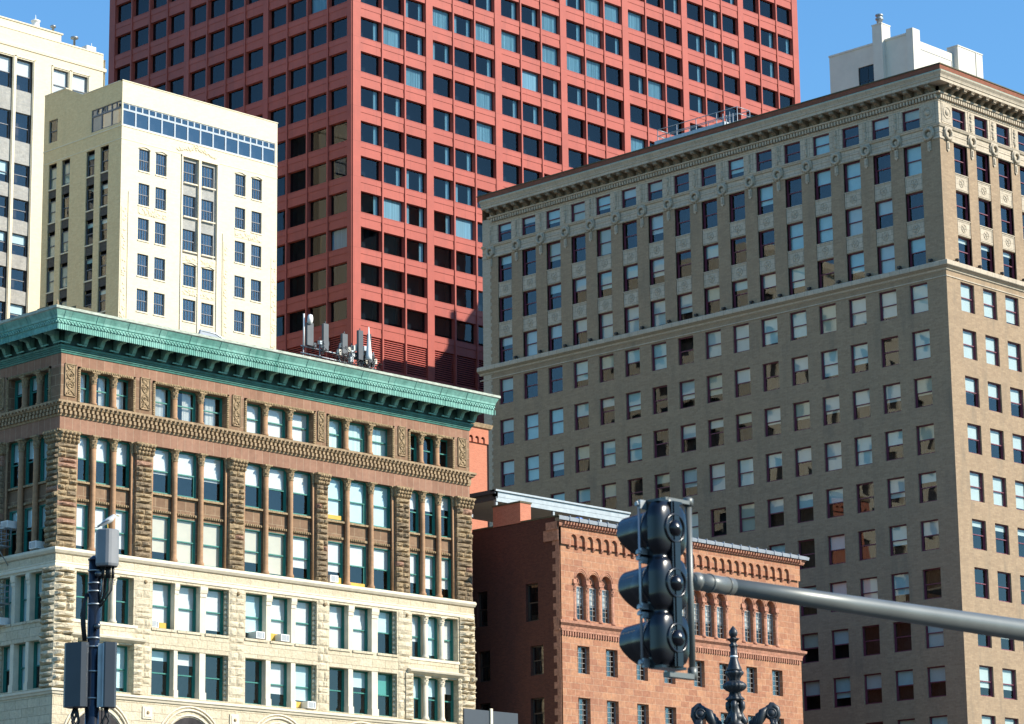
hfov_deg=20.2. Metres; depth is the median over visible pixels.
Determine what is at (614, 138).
window
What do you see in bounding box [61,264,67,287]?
window
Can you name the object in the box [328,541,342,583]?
window
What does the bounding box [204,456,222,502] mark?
window
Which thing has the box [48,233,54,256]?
window
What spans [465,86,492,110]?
window
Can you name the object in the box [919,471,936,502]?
window
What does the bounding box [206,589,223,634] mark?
window
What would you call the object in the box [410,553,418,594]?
window
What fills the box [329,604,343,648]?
window
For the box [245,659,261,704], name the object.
window
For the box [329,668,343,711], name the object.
window
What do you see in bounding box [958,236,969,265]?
window
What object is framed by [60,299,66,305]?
window
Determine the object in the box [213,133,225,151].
window
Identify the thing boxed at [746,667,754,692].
window
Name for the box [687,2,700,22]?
window
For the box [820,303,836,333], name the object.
window
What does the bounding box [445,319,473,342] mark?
window
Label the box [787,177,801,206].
window
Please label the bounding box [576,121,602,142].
window
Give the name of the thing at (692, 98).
window
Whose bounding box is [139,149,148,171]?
window
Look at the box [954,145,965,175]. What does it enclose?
window
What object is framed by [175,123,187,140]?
window
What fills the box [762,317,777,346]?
window
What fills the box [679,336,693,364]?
window
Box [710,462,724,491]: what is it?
window
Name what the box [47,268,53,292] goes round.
window
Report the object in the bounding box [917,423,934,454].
window
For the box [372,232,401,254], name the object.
window
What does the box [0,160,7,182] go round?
window
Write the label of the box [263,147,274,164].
window
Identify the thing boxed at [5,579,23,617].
window
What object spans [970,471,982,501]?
window
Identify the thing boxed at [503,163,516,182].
window
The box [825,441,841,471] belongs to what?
window
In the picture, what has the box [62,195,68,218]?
window
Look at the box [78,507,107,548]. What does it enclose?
window
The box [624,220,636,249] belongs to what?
window
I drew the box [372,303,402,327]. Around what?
window
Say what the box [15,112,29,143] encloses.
window
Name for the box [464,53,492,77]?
window
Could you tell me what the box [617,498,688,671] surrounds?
traffic signal
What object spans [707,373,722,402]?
window
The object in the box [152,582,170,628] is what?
window
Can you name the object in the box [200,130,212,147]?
window
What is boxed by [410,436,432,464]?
window
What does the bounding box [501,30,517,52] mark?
window
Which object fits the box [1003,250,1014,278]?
window
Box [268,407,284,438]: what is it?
window
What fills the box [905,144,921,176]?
window
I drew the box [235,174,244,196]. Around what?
window
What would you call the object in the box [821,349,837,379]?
window
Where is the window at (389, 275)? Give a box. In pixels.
[372,267,400,290]
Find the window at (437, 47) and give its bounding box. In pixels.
[433,41,449,63]
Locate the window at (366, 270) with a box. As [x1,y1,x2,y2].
[361,263,378,285]
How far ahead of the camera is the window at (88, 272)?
270.31 m
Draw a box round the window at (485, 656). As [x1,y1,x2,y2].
[481,651,489,681]
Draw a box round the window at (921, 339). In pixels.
[913,329,930,360]
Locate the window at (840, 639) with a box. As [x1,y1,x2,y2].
[832,629,848,659]
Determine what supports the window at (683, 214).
in the office block at (796, 328)
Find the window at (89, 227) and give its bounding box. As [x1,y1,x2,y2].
[86,221,92,244]
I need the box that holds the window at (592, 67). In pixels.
[580,57,601,80]
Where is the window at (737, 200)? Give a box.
[730,192,744,221]
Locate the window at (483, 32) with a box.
[464,20,492,44]
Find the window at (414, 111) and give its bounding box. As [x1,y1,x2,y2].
[395,99,423,123]
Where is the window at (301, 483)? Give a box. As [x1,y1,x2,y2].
[278,471,309,515]
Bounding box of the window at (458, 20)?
[448,13,470,36]
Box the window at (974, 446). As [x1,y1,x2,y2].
[967,423,980,454]
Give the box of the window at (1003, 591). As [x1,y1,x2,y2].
[997,571,1010,602]
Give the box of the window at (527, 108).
[511,101,538,124]
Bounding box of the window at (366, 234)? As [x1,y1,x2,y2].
[361,227,377,249]
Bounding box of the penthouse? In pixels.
[828,14,982,92]
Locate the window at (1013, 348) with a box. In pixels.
[1008,341,1020,371]
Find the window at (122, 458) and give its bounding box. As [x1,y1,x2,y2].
[100,442,129,487]
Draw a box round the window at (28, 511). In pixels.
[24,507,44,551]
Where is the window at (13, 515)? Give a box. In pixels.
[8,511,31,554]
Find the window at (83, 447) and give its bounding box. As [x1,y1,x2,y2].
[77,435,88,481]
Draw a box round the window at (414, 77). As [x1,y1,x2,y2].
[395,64,423,89]
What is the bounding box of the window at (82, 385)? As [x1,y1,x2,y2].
[80,372,88,403]
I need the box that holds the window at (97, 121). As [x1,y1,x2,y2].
[92,114,101,131]
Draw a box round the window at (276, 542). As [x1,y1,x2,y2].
[253,532,285,576]
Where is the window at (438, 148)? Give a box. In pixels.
[434,143,450,165]
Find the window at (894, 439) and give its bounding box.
[886,429,902,460]
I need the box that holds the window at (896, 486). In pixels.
[888,477,905,507]
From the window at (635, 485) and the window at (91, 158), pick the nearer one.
the window at (635, 485)
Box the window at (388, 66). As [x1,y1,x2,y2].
[372,57,401,82]
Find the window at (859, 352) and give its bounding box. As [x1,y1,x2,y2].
[851,343,868,373]
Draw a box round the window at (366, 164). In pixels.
[361,157,378,180]
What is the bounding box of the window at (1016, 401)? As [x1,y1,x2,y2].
[1010,387,1022,417]
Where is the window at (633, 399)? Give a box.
[627,391,640,419]
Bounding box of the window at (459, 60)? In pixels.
[443,46,471,70]
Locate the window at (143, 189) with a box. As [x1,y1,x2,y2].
[138,183,148,205]
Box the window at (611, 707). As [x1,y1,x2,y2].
[607,701,615,723]
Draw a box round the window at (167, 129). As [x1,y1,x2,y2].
[162,120,174,137]
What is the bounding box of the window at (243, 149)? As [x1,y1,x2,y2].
[238,140,250,157]
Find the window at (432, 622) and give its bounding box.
[412,617,436,658]
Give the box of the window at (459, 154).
[444,147,472,171]
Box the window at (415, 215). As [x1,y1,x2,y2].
[406,204,424,227]
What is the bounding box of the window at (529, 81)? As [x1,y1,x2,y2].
[511,68,538,92]
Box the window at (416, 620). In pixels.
[412,615,420,657]
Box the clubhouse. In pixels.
[472,501,808,723]
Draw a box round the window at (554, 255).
[548,241,560,269]
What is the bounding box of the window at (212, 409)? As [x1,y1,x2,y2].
[203,395,221,426]
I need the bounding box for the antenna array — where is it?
[300,314,381,370]
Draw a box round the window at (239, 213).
[235,207,243,229]
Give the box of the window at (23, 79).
[16,59,30,92]
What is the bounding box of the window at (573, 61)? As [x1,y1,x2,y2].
[567,52,581,73]
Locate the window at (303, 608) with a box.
[296,600,311,644]
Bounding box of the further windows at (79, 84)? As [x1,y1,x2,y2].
[0,69,86,320]
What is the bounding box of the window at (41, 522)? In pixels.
[39,504,45,540]
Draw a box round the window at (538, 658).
[533,645,543,675]
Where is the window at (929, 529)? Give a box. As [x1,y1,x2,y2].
[921,519,938,550]
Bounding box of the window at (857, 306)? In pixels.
[849,297,866,327]
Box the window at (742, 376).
[735,368,750,397]
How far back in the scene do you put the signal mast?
20.57 m
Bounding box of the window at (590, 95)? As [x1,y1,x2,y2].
[576,89,602,112]
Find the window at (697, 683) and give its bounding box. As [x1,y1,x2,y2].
[694,661,701,686]
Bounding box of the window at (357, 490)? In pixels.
[350,481,365,524]
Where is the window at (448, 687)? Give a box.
[428,680,453,722]
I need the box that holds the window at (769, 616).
[756,611,773,644]
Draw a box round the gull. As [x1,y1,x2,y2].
[95,514,117,527]
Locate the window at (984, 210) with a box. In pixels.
[978,198,989,227]
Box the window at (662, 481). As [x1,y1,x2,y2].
[655,473,669,497]
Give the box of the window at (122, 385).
[104,379,128,410]
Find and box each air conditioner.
[0,520,16,530]
[0,617,10,625]
[29,541,44,549]
[152,620,158,627]
[247,631,264,639]
[275,634,288,641]
[301,701,315,708]
[328,575,337,582]
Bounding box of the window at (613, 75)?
[598,63,620,86]
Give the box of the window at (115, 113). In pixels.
[111,107,126,125]
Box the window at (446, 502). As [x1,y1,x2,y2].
[425,496,450,537]
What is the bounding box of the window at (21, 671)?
[18,644,39,690]
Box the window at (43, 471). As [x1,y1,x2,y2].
[40,436,47,481]
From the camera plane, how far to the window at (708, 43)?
350.75 m
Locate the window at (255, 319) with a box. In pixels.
[250,314,259,335]
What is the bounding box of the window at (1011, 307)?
[1005,296,1017,325]
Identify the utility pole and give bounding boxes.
[63,528,118,723]
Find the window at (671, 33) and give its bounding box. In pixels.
[654,22,679,44]
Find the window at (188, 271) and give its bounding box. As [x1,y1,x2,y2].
[183,264,194,287]
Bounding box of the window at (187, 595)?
[178,585,195,631]
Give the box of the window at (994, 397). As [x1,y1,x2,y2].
[988,382,1000,412]
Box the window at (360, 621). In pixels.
[341,608,367,651]
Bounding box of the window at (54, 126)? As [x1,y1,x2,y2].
[50,119,57,142]
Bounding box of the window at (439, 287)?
[434,281,451,303]
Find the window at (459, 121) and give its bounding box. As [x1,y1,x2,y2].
[444,113,471,135]
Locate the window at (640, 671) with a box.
[636,664,644,680]
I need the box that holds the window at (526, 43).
[514,35,537,59]
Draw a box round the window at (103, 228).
[100,217,106,240]
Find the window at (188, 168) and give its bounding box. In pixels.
[183,161,194,183]
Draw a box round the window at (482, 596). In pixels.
[479,592,487,626]
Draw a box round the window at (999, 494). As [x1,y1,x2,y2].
[992,476,1005,506]
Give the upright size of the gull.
0.307 m
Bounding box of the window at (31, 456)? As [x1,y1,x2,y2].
[25,439,33,484]
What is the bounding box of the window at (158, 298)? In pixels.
[153,293,163,315]
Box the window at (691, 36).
[687,32,701,52]
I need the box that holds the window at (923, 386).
[915,376,932,407]
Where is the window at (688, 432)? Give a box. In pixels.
[681,423,695,452]
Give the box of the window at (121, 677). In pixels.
[116,645,126,691]
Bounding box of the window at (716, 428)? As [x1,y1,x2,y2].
[709,418,723,447]
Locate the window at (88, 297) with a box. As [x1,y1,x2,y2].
[85,291,91,307]
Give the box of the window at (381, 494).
[374,485,389,528]
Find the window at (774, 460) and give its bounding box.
[766,452,782,481]
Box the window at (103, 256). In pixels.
[99,252,106,276]
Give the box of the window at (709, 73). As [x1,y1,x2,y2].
[695,67,719,86]
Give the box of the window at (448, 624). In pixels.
[428,619,452,660]
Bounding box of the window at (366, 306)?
[361,299,379,322]
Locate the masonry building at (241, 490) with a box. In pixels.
[0,299,500,723]
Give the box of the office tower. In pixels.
[108,0,800,423]
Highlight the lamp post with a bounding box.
[690,626,780,723]
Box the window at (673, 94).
[659,83,680,106]
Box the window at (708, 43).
[694,36,718,58]
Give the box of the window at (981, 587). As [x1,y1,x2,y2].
[974,567,987,598]
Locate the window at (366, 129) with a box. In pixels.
[361,122,378,145]
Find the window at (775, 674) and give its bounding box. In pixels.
[772,670,779,695]
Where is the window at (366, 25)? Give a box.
[361,18,378,41]
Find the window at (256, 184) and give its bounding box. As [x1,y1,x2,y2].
[252,178,260,200]
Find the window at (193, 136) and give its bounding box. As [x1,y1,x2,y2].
[188,127,200,144]
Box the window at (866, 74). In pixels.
[859,64,873,84]
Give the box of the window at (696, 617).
[694,600,699,635]
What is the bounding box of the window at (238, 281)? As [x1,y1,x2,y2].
[234,276,243,297]
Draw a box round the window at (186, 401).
[165,390,195,422]
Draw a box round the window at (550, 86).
[537,75,558,98]
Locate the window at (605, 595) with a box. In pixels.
[590,587,608,623]
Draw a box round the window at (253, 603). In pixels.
[245,594,261,637]
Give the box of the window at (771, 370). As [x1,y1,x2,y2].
[763,361,779,391]
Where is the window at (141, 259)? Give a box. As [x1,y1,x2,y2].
[137,254,146,276]
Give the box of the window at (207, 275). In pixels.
[202,268,212,291]
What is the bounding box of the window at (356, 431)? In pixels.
[349,423,363,452]
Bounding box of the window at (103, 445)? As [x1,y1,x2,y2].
[80,438,109,484]
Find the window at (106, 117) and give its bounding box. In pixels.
[102,110,111,128]
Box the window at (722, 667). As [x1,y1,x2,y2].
[719,664,726,689]
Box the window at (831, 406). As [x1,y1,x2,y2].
[823,395,839,425]
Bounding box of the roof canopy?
[470,489,630,521]
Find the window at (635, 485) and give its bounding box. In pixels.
[629,478,642,506]
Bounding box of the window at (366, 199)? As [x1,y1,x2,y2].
[361,192,378,215]
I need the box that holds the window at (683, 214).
[676,206,689,235]
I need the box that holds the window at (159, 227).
[155,222,164,244]
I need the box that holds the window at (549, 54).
[531,42,557,65]
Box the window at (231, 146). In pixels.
[226,137,237,154]
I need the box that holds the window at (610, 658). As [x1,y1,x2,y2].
[606,650,614,676]
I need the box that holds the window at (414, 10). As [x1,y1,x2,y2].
[394,0,423,22]
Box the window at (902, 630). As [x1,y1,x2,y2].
[894,622,911,651]
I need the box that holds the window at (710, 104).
[696,97,720,116]
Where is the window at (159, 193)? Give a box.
[155,187,164,209]
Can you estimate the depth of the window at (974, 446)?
211.08 m
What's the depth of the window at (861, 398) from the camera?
215.56 m
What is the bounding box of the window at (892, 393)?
[884,382,900,413]
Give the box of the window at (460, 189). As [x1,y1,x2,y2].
[444,181,472,205]
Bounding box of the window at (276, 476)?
[253,467,285,512]
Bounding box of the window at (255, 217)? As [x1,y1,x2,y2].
[251,211,260,233]
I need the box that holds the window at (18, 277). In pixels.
[11,268,25,291]
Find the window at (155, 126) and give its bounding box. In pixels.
[149,116,161,134]
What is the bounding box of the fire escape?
[0,526,11,616]
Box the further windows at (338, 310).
[117,0,792,345]
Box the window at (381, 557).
[374,548,389,590]
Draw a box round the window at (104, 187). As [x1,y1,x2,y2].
[101,182,107,205]
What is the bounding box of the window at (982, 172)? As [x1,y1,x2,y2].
[976,152,987,182]
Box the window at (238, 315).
[234,310,242,332]
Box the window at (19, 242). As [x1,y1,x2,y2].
[12,233,26,256]
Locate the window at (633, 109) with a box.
[630,104,644,125]
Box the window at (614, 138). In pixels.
[596,127,622,150]
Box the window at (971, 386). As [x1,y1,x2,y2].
[965,376,978,407]
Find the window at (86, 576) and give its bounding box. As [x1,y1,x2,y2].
[76,572,87,619]
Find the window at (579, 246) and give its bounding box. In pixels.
[573,234,585,262]
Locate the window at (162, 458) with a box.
[153,448,170,494]
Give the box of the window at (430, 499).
[410,494,434,535]
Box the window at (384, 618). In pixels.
[378,611,391,653]
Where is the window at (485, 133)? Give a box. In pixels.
[465,120,493,144]
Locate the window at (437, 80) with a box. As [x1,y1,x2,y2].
[433,75,448,95]
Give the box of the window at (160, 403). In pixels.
[155,386,170,417]
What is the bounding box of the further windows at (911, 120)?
[499,108,1023,723]
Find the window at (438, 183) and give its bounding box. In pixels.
[434,177,450,199]
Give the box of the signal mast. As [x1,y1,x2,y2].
[661,497,1023,679]
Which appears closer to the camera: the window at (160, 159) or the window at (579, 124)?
the window at (160, 159)
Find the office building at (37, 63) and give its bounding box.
[0,15,106,320]
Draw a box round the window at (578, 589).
[576,583,583,619]
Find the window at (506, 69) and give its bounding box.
[502,63,517,85]
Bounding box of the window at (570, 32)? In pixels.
[566,20,581,42]
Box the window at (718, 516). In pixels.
[711,507,726,536]
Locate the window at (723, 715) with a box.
[721,713,726,723]
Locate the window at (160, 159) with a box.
[156,153,165,176]
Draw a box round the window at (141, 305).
[136,289,146,311]
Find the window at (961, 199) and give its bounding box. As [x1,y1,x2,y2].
[956,191,967,220]
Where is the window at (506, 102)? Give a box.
[502,96,518,118]
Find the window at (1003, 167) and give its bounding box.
[998,160,1009,190]
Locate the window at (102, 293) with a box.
[99,287,105,311]
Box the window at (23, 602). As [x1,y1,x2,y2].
[20,576,40,621]
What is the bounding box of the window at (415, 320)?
[395,308,424,332]
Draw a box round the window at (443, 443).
[423,438,446,466]
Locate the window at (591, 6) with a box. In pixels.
[574,0,600,17]
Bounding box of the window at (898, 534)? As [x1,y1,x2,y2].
[890,524,907,555]
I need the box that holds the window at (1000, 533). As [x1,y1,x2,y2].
[995,524,1007,554]
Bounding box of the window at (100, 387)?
[82,374,108,406]
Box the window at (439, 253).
[434,246,451,269]
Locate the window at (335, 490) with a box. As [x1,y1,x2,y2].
[328,477,342,520]
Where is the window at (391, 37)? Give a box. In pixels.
[372,23,401,48]
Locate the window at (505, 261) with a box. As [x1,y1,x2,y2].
[500,254,511,281]
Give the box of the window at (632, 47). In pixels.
[629,42,643,63]
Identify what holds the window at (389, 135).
in the office tower
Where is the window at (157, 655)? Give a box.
[151,649,169,695]
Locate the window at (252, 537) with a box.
[244,529,260,572]
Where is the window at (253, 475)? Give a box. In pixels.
[245,463,261,508]
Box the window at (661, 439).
[654,429,668,457]
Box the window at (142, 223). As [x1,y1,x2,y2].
[138,218,147,240]
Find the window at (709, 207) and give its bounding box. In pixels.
[703,199,717,228]
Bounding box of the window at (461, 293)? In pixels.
[445,284,473,308]
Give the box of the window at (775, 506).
[768,497,783,527]
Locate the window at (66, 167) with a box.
[63,161,69,184]
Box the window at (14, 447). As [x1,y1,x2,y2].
[10,442,33,488]
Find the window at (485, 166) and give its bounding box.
[465,153,493,177]
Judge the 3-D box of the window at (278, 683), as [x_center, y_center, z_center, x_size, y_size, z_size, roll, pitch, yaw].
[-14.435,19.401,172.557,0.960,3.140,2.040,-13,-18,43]
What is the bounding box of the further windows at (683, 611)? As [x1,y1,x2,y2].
[644,604,702,723]
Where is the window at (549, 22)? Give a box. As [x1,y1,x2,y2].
[530,10,557,33]
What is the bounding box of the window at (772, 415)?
[765,406,780,436]
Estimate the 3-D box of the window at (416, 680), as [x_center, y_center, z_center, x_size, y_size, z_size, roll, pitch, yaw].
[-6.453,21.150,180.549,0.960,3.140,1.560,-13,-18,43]
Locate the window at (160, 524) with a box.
[152,515,169,560]
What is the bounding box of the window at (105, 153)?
[102,148,108,171]
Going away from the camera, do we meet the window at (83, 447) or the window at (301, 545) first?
the window at (83, 447)
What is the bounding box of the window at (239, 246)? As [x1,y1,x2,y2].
[235,241,243,263]
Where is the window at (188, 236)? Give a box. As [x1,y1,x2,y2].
[182,229,193,251]
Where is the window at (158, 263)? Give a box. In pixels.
[154,257,163,280]
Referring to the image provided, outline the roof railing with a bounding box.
[654,106,749,144]
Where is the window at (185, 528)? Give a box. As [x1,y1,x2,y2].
[160,519,194,564]
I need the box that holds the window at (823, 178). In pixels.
[815,169,830,199]
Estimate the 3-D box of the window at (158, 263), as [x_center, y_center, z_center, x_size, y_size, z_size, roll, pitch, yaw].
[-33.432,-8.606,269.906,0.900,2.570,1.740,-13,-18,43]
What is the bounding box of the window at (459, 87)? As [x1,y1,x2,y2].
[443,80,471,104]
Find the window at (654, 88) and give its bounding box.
[637,77,662,100]
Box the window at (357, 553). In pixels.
[334,544,365,586]
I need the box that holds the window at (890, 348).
[882,336,898,366]
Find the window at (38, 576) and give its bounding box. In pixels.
[35,573,41,618]
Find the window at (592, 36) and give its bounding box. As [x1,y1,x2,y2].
[574,25,600,48]
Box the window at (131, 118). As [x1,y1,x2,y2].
[119,109,135,127]
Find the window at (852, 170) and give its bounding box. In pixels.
[845,161,860,191]
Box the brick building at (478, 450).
[469,422,492,529]
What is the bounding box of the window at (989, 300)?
[983,289,995,319]
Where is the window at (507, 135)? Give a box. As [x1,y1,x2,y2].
[502,129,518,151]
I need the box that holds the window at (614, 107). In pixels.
[595,95,621,118]
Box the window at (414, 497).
[410,491,418,532]
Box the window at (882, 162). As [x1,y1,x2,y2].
[875,153,890,184]
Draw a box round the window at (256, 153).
[250,144,262,160]
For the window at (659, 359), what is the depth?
230.42 m
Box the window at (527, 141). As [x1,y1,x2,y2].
[512,134,539,157]
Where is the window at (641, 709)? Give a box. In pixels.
[637,704,645,723]
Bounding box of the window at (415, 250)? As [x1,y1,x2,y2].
[395,237,424,262]
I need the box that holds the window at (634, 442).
[628,434,641,462]
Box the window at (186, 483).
[161,452,195,498]
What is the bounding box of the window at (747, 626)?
[744,611,750,641]
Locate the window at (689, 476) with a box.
[682,468,696,496]
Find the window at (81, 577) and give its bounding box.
[78,575,107,621]
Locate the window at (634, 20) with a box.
[628,11,642,31]
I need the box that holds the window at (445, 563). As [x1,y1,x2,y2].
[426,558,450,598]
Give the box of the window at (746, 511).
[739,502,754,532]
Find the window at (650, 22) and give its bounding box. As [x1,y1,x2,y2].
[639,15,660,35]
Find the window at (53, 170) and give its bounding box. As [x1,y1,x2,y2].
[50,166,56,189]
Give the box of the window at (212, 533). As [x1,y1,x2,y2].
[203,523,222,567]
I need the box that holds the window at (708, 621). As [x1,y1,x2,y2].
[695,602,711,636]
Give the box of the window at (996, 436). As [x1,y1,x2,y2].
[990,429,1003,459]
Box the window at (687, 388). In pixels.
[680,379,694,408]
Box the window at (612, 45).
[599,32,620,55]
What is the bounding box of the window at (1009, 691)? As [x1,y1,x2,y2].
[1002,668,1015,699]
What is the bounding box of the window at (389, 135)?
[372,126,401,151]
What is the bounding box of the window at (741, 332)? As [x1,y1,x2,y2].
[734,323,748,352]
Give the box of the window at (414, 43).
[397,30,423,55]
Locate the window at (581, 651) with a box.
[577,646,586,673]
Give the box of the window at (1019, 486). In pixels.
[1015,481,1023,510]
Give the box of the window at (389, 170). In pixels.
[372,161,401,186]
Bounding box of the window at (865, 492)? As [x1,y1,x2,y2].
[857,482,873,512]
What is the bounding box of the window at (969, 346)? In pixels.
[963,329,975,359]
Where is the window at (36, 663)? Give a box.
[33,641,39,688]
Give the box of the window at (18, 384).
[14,380,36,409]
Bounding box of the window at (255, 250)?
[251,245,259,266]
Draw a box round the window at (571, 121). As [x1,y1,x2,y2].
[568,116,583,138]
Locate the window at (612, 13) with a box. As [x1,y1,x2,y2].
[597,0,619,23]
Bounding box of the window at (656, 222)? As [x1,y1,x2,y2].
[650,213,663,242]
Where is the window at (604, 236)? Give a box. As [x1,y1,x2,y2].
[598,227,610,255]
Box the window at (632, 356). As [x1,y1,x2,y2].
[626,348,639,376]
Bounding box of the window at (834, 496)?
[827,487,843,517]
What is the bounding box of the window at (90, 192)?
[87,186,93,210]
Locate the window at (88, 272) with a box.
[85,256,92,280]
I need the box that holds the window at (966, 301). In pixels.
[960,282,973,313]
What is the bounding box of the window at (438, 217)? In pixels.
[434,211,451,234]
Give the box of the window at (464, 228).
[444,215,472,239]
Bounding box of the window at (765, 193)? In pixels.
[758,184,772,214]
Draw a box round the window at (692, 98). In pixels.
[689,93,702,113]
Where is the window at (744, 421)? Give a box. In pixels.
[736,412,751,441]
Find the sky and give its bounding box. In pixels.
[0,0,1023,101]
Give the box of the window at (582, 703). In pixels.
[578,698,587,723]
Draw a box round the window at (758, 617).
[745,612,761,643]
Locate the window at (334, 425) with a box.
[329,419,340,448]
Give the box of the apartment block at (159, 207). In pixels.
[40,79,277,348]
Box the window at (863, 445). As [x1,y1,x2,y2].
[855,435,871,465]
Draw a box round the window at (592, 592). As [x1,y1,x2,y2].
[577,585,595,621]
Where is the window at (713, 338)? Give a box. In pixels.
[706,329,720,358]
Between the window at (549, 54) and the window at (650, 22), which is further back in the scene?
the window at (650, 22)
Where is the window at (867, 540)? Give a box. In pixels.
[859,529,875,560]
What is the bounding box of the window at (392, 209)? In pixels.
[372,196,401,221]
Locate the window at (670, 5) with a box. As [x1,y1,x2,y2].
[653,0,678,14]
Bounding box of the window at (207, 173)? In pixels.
[202,166,212,187]
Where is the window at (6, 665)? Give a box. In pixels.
[3,646,22,692]
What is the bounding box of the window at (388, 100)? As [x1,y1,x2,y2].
[372,92,401,117]
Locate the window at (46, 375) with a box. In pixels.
[44,373,48,401]
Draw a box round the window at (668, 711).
[665,707,672,723]
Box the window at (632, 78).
[629,73,643,93]
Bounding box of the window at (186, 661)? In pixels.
[160,652,194,698]
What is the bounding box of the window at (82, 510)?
[76,504,87,549]
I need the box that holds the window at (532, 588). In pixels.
[528,583,537,621]
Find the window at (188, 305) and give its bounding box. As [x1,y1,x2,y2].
[183,299,194,321]
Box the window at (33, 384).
[29,376,47,405]
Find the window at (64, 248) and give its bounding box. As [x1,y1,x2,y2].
[61,229,67,252]
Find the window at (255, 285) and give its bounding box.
[251,279,259,301]
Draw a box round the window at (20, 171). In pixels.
[14,163,28,187]
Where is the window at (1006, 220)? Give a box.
[1000,206,1011,234]
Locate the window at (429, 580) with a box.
[410,555,434,596]
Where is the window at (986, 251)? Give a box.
[981,243,992,271]
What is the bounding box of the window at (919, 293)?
[910,283,927,313]
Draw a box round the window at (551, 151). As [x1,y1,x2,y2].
[532,140,559,163]
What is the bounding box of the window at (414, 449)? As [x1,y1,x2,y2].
[410,434,416,461]
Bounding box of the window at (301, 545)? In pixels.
[279,536,309,579]
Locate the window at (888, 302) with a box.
[880,290,896,320]
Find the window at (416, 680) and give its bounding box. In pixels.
[412,677,420,718]
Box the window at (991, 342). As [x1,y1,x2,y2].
[985,335,998,365]
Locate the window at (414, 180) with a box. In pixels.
[395,168,424,192]
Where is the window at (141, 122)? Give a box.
[136,113,148,130]
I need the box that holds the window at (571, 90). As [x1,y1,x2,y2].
[567,84,582,105]
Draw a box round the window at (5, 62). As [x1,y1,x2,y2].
[0,55,10,87]
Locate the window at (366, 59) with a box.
[361,52,378,75]
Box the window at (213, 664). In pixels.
[205,655,222,700]
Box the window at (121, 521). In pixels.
[115,510,127,555]
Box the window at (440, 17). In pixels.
[433,7,449,30]
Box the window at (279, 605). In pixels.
[271,597,286,634]
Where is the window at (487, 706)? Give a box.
[481,703,490,710]
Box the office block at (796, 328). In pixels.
[476,62,1023,723]
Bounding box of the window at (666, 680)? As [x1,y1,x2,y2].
[664,671,671,683]
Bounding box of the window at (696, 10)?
[693,6,718,28]
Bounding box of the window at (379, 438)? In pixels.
[372,427,387,456]
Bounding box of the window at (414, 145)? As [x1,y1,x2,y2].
[395,133,423,157]
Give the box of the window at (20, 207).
[13,199,27,221]
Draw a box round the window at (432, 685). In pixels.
[413,678,437,720]
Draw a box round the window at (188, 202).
[183,195,194,217]
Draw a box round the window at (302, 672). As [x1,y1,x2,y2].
[278,664,310,705]
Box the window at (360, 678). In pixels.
[336,670,367,714]
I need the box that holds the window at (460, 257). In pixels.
[445,250,473,274]
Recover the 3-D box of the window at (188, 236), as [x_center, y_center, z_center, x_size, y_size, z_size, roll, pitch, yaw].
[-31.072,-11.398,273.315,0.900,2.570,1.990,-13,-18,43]
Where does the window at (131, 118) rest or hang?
in the apartment block at (159, 207)
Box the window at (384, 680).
[378,673,391,716]
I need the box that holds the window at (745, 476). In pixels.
[738,457,753,486]
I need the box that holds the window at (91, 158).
[88,152,94,176]
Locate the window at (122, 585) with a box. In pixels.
[100,578,128,624]
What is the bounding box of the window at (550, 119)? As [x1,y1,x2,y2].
[532,107,558,130]
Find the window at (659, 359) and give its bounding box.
[652,342,666,370]
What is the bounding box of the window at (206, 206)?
[201,199,212,221]
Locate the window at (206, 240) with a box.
[201,233,211,255]
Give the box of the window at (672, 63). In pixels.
[655,53,680,75]
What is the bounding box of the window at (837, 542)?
[828,534,845,564]
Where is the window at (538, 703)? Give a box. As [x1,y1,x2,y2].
[533,697,544,723]
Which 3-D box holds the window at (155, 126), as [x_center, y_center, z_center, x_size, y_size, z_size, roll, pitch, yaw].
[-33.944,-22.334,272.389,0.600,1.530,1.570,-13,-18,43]
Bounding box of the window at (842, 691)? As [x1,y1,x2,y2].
[834,677,850,707]
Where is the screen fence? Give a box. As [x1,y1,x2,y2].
[463,708,517,723]
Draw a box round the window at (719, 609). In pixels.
[705,607,723,638]
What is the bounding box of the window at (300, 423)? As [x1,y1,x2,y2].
[292,412,308,442]
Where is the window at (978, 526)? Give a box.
[972,519,985,550]
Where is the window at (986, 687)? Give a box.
[979,665,992,696]
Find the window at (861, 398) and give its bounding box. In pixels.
[853,389,869,419]
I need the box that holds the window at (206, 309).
[201,303,212,325]
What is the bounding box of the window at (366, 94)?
[361,87,378,110]
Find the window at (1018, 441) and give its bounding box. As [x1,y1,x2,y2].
[1012,434,1023,463]
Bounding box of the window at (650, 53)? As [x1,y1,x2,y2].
[636,46,661,69]
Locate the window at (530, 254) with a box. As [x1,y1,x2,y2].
[524,247,535,275]
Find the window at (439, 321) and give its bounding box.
[435,316,451,337]
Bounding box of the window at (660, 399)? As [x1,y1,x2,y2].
[653,385,667,413]
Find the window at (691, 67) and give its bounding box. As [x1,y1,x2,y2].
[688,62,702,82]
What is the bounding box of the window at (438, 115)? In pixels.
[433,108,450,131]
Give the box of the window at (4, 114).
[0,108,9,138]
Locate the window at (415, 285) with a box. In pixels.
[395,273,424,297]
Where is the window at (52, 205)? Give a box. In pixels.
[49,199,55,222]
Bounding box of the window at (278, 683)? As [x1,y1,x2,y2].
[253,662,286,706]
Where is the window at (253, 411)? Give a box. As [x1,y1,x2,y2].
[247,403,260,433]

